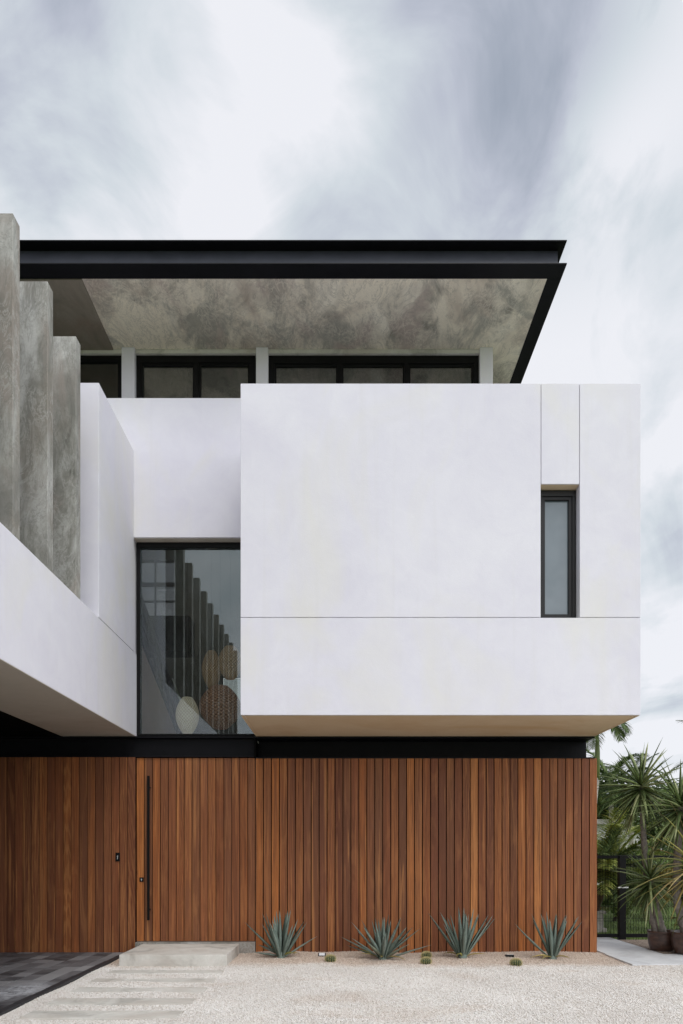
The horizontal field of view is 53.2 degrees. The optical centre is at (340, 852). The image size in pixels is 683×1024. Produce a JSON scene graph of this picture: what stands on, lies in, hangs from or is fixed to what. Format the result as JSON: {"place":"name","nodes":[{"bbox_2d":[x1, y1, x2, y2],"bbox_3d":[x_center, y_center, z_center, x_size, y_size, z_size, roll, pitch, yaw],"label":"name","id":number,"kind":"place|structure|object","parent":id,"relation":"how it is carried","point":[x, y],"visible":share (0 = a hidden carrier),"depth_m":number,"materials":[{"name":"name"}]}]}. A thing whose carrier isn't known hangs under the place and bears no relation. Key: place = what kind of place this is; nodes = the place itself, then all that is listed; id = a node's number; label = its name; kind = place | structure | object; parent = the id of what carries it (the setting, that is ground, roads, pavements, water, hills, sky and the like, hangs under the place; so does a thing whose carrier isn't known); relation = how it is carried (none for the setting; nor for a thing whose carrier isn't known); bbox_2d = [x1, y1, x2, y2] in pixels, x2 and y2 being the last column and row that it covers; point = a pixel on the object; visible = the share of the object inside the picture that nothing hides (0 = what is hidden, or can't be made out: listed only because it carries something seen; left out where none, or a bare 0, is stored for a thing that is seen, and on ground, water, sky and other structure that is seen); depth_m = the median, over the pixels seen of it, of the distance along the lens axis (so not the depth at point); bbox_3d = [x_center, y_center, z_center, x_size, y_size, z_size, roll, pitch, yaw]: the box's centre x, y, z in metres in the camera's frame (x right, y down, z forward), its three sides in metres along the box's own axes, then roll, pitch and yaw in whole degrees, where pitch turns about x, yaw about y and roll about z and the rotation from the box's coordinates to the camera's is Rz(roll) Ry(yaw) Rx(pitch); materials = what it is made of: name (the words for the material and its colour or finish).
{"place":"outdoors","nodes":[
{"label":"outdoors","id":0,"kind":"place"},
{"bbox_2d":[0,952,123,1008],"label":"driveway","id":1,"kind":"structure","parent":0,"point":[24,974],"depth_m":9.45,"materials":[{"name":"grey stone"}]},
{"bbox_2d":[219,727,253,733],"bbox_3d":[-1.950,-2.275,14.588,1.200,0.750,0.525,0,0,0],"label":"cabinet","id":2,"kind":"object","parent":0,"point":[238,730],"visible":0.11,"depth_m":14.35,"materials":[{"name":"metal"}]},
{"bbox_2d":[0,0,682,787],"label":"sky","id":3,"kind":"structure","parent":0,"point":[120,119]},
{"bbox_2d":[2,941,682,1023],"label":"gravel yard","id":4,"kind":"structure","parent":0,"point":[586,957],"depth_m":8.04,"materials":[{"name":"beige gravel"}]},
{"bbox_2d":[19,1011,183,1020],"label":"stepping slab","id":5,"kind":"structure","parent":4,"relation":"on","point":[92,1015],"depth_m":6.68,"materials":[{"name":"concrete"}]},
{"bbox_2d":[47,998,195,1005],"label":"stepping slab","id":6,"kind":"structure","parent":4,"relation":"on","point":[120,1001],"depth_m":7.31,"materials":[{"name":"concrete"}]},
{"bbox_2d":[71,987,206,993],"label":"stepping slab","id":7,"kind":"structure","parent":4,"relation":"on","point":[193,990],"depth_m":7.95,"materials":[{"name":"concrete"}]},
{"bbox_2d":[89,978,215,983],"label":"stepping slab","id":8,"kind":"structure","parent":4,"relation":"on","point":[186,980],"depth_m":8.51,"materials":[{"name":"concrete"}]},
{"bbox_2d":[107,970,223,974],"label":"stepping slab","id":9,"kind":"structure","parent":4,"relation":"on","point":[149,972],"depth_m":9.16,"materials":[{"name":"concrete"}]},
{"bbox_2d":[119,944,238,966],"bbox_3d":[-2.375,1.546,10.270,1.530,0.207,1.180,0,0,0],"label":"entrance step","id":10,"kind":"object","parent":4,"relation":"on","point":[179,955],"visible":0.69,"depth_m":9.71,"materials":[{"name":"concrete"}]},
{"bbox_2d":[247,911,313,958],"bbox_3d":[-0.893,1.237,10.350,0.837,0.795,0.753,0,0,-44],"label":"agave","id":11,"kind":"object","parent":4,"relation":"on","point":[282,943],"visible":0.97,"depth_m":10.31,"materials":[{"name":"green plant"}]},
{"bbox_2d":[324,954,336,961],"bbox_3d":[-0.147,1.551,10.067,0.197,0.122,0.196,0,0,0],"label":"barrel cactus","id":12,"kind":"object","parent":4,"relation":"on","point":[330,958],"visible":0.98,"depth_m":10.02,"materials":[{"name":"green plant"}]},
{"bbox_2d":[344,915,429,960],"bbox_3d":[0.648,1.298,10.340,1.036,0.725,1.076,0,0,-40],"label":"agave","id":13,"kind":"object","parent":4,"relation":"on","point":[382,947],"visible":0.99,"depth_m":10.28,"materials":[{"name":"green plant"}]},
{"bbox_2d":[420,956,431,964],"bbox_3d":[1.238,1.557,9.884,0.196,0.122,0.196,0,0,0],"label":"barrel cactus","id":14,"kind":"object","parent":4,"relation":"on","point":[424,960],"visible":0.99,"depth_m":9.84,"materials":[{"name":"green plant"}]},
{"bbox_2d":[421,951,431,957],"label":"barrel cactus","id":15,"kind":"object","parent":4,"relation":"on","point":[425,953],"visible":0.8,"depth_m":10.42,"materials":[{"name":"green plant"}]},
{"bbox_2d":[429,907,492,958],"bbox_3d":[1.830,1.224,10.378,0.756,0.829,0.776,0,0,44],"label":"agave","id":16,"kind":"object","parent":4,"relation":"on","point":[463,944],"visible":0.98,"depth_m":10.29,"materials":[{"name":"green plant"}]},
{"bbox_2d":[510,958,522,965],"bbox_3d":[2.496,1.551,9.709,0.200,0.124,0.201,0,0,0],"label":"barrel cactus","id":17,"kind":"object","parent":4,"relation":"on","point":[515,962],"visible":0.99,"depth_m":9.66,"materials":[{"name":"green plant"}]},
{"bbox_2d":[515,911,581,959],"bbox_3d":[3.157,1.271,10.266,0.931,0.765,0.532,0,0,-24],"label":"agave","id":18,"kind":"object","parent":4,"relation":"on","point":[552,945],"visible":0.97,"depth_m":10.28,"materials":[{"name":"green plant"}]},
{"bbox_2d":[597,942,661,953],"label":"path slab","id":19,"kind":"structure","parent":4,"relation":"on","point":[615,948],"depth_m":11.19,"materials":[{"name":"concrete"}]},
{"bbox_2d":[605,954,682,965],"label":"path slab","id":20,"kind":"structure","parent":4,"relation":"on","point":[652,959],"depth_m":10.17,"materials":[{"name":"concrete"}]},
{"bbox_2d":[621,940,676,953],"bbox_3d":[7.035,1.578,11.590,3.930,0.008,1.740,0,0,0],"label":"planting bed","id":21,"kind":"object","parent":4,"relation":"on","point":[643,943],"visible":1,"depth_m":11.80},
{"bbox_2d":[647,929,673,951],"bbox_3d":[5.240,1.433,11.120,0.464,0.345,0.464,0,0,0],"label":"plant pot","id":22,"kind":"object","parent":21,"relation":"on","point":[659,941],"visible":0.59,"depth_m":10.96,"materials":[{"name":"ceramic"}]},
{"bbox_2d":[597,741,682,931],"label":"yucca","id":23,"kind":"object","parent":22,"relation":"in","point":[638,789],"visible":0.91,"depth_m":11.00,"materials":[{"name":"green plant"}]},
{"bbox_2d":[670,930,682,954],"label":"plant pot","id":24,"kind":"object","parent":21,"relation":"on","point":[677,941],"visible":0.91,"depth_m":10.63,"materials":[{"name":"ceramic"}]},
{"bbox_2d":[624,751,682,935],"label":"yucca","id":25,"kind":"object","parent":24,"relation":"in","point":[674,830],"visible":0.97,"depth_m":10.69,"materials":[{"name":"green plant"}]},
{"bbox_2d":[598,891,678,939],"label":"lawn","id":26,"kind":"structure","parent":0,"point":[635,923],"depth_m":15.83,"materials":[{"name":"green plant"}]},
{"bbox_2d":[597,886,606,932],"bbox_3d":[5.280,1.170,14.200,0.470,0.930,0.470,0,0,0],"label":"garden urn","id":27,"kind":"object","parent":26,"relation":"on","point":[600,913],"visible":0.3,"depth_m":14.05,"materials":[{"name":"concrete"}]},
{"bbox_2d":[586,722,632,797],"bbox_3d":[5.990,-0.871,16.014,1.570,5.141,1.601,0,0,0],"label":"palm tree","id":28,"kind":"object","parent":26,"relation":"on","point":[619,732],"visible":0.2,"depth_m":15.94,"materials":[{"name":"green plant"}]},
{"bbox_2d":[597,937,622,941],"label":"path slab","id":29,"kind":"structure","parent":26,"relation":"on","point":[604,939],"depth_m":12.48,"materials":[{"name":"concrete"}]},
{"bbox_2d":[597,779,639,818],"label":"tree","id":30,"kind":"object","parent":26,"relation":"on","point":[603,812],"visible":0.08,"depth_m":35.17,"materials":[{"name":"green plant"}]},
{"bbox_2d":[600,845,642,920],"bbox_3d":[6.610,0.720,16.370,1.837,2.063,1.266,0,0,0],"label":"shrub","id":31,"kind":"object","parent":26,"relation":"on","point":[609,904],"visible":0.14,"depth_m":16.32,"materials":[{"name":"green plant"}]},
{"bbox_2d":[586,749,665,821],"bbox_3d":[11.533,-1.535,29.002,3.883,6.450,3.818,0,0,0],"label":"palm tree","id":32,"kind":"object","parent":26,"relation":"on","point":[613,770],"visible":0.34,"depth_m":28.69,"materials":[{"name":"green plant"}]},
{"bbox_2d":[597,819,661,884],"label":"neighbour house","id":33,"kind":"structure","parent":26,"relation":"on","point":[599,824],"depth_m":35.00,"materials":[{"name":"stone"}]},
{"bbox_2d":[597,823,664,906],"bbox_3d":[5.560,0.264,14.801,2.616,1.942,2.611,0,0,-29],"label":"palm tree","id":34,"kind":"object","parent":26,"relation":"on","point":[606,848],"visible":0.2,"depth_m":14.37,"materials":[{"name":"green plant"}]},
{"bbox_2d":[597,752,668,844],"bbox_3d":[14.914,-1.714,34.978,4.108,6.809,4.157,0,0,0],"label":"palm tree","id":35,"kind":"object","parent":26,"relation":"on","point":[627,776],"visible":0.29,"depth_m":34.71,"materials":[{"name":"green plant"}]},
{"bbox_2d":[597,799,670,896],"bbox_3d":[5.883,-0.256,15.088,3.224,2.256,3.496,0,0,31],"label":"palm tree","id":36,"kind":"object","parent":26,"relation":"on","point":[610,824],"visible":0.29,"depth_m":14.52,"materials":[{"name":"green plant"}]},
{"bbox_2d":[599,835,670,919],"bbox_3d":[7.557,0.642,17.409,2.602,2.224,2.721,0,0,37],"label":"palm tree","id":37,"kind":"object","parent":26,"relation":"on","point":[603,908],"visible":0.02,"depth_m":17.02,"materials":[{"name":"green plant"}]},
{"bbox_2d":[597,853,682,940],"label":"fence","id":38,"kind":"object","parent":26,"relation":"on","point":[621,934],"visible":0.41,"depth_m":12.53,"materials":[{"name":"metal"}]},
{"bbox_2d":[631,807,671,896],"bbox_3d":[11.827,-0.004,24.395,2.695,3.496,2.421,0,0,0],"label":"tree","id":39,"kind":"object","parent":26,"relation":"on","point":[656,829],"visible":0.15,"depth_m":24.49,"materials":[{"name":"green plant"}]},
{"bbox_2d":[629,848,682,906],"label":"shrub","id":40,"kind":"object","parent":26,"relation":"on","point":[665,862],"visible":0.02,"depth_m":19.87,"materials":[{"name":"green plant"}]},
{"bbox_2d":[649,785,678,849],"bbox_3d":[13.674,-0.523,25.857,4.050,4.544,3.716,0,0,40],"label":"tree","id":41,"kind":"object","parent":26,"relation":"on","point":[665,804],"visible":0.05,"depth_m":26.82,"materials":[{"name":"green plant"}]},
{"bbox_2d":[647,835,681,895],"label":"shrub","id":42,"kind":"object","parent":26,"relation":"on","point":[665,848],"visible":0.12,"depth_m":21.85,"materials":[{"name":"green plant"}]},
{"bbox_2d":[654,779,678,807],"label":"tree","id":43,"kind":"object","parent":26,"relation":"on","point":[658,786],"visible":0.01,"depth_m":41.21,"materials":[{"name":"green plant"}]},
{"bbox_2d":[657,868,682,924],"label":"shrub","id":44,"kind":"object","parent":26,"relation":"on","point":[663,872],"visible":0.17,"depth_m":13.65,"materials":[{"name":"green plant"}]},
{"bbox_2d":[660,720,682,780],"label":"palm tree","id":45,"kind":"object","parent":26,"relation":"on","point":[677,765],"visible":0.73,"depth_m":20.14,"materials":[{"name":"green plant"}]},
{"label":"ground","id":46,"kind":"structure","parent":0,"visible":0},
{"bbox_2d":[0,955,118,1015],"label":"driveway edging","id":47,"kind":"object","parent":46,"relation":"on","point":[17,1004],"visible":0.62,"depth_m":8.08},
{"bbox_2d":[0,213,640,953],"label":"house","id":48,"kind":"structure","parent":46,"relation":"on","point":[398,489],"depth_m":10.38,"materials":[{"name":"white paint"}]},
{"bbox_2d":[80,356,121,397],"bbox_3d":[-6.387,-7.132,11.810,5.226,2.864,0.120,0,0,0],"label":"window","id":49,"kind":"structure","parent":48,"relation":"in","point":[84,360],"depth_m":11.75,"materials":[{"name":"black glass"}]},
{"bbox_2d":[142,560,174,615],"bbox_3d":[-5.060,-6.425,17.064,1.880,1.750,0.088,0,0,0],"label":"grid window","id":50,"kind":"structure","parent":48,"relation":"in","point":[158,578],"depth_m":17.10,"materials":[{"name":"grey glass"}]},
{"bbox_2d":[175,367,198,733],"bbox_3d":[-2.680,-5.329,11.950,0.407,6.498,0.407,0,0,0],"label":"pendant lamp","id":51,"kind":"object","parent":48,"relation":"hanging from","point":[187,715],"visible":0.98,"depth_m":11.83,"materials":[{"name":"wicker"}]},
{"bbox_2d":[137,542,254,735],"bbox_3d":[-2.321,-3.463,11.095,1.953,3.127,0.100,0,0,0],"label":"stair window","id":52,"kind":"structure","parent":48,"relation":"in","point":[141,546],"depth_m":11.05,"materials":[{"name":"black metal"}]},
{"bbox_2d":[136,356,255,397],"bbox_3d":[-2.500,-7.132,11.810,2.074,2.864,0.120,0,0,0],"label":"window","id":53,"kind":"structure","parent":48,"relation":"in","point":[196,362],"depth_m":11.75,"materials":[{"name":"black metal"}]},
{"bbox_2d":[137,758,255,940],"bbox_3d":[-2.336,-0.055,11.022,1.918,2.960,0.155,0,0,0],"label":"door","id":54,"kind":"structure","parent":48,"relation":"in","point":[196,817],"depth_m":11.03,"materials":[{"name":"wood"}]},
{"bbox_2d":[202,550,219,687],"bbox_3d":[-2.530,-5.909,13.400,0.387,5.338,0.387,0,0,0],"label":"pendant lamp","id":55,"kind":"object","parent":48,"relation":"hanging from","point":[210,671],"visible":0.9,"depth_m":13.28,"materials":[{"name":"beige wicker"}]},
{"bbox_2d":[199,550,240,729],"bbox_3d":[-2.290,-5.474,13.000,0.794,6.208,0.794,0,0,0],"label":"pendant lamp","id":56,"kind":"object","parent":48,"relation":"hanging from","point":[220,707],"visible":1,"depth_m":12.75,"materials":[{"name":"brown wicker"}]},
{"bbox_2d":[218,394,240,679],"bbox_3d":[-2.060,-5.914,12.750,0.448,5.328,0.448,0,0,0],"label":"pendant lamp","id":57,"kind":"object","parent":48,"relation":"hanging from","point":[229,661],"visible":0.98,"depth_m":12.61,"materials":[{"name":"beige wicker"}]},
{"bbox_2d":[269,356,478,383],"bbox_3d":[0.577,-7.132,11.810,3.632,2.864,0.120,0,0,0],"label":"window","id":58,"kind":"structure","parent":48,"relation":"in","point":[338,362],"depth_m":11.75,"materials":[{"name":"black metal"}]},
{"bbox_2d":[540,491,575,617],"bbox_3d":[3.002,-4.120,9.505,0.519,1.801,0.100,0,0,0],"label":"window","id":59,"kind":"structure","parent":48,"relation":"in","point":[558,508],"depth_m":9.51,"materials":[{"name":"black glass"}]}
]}

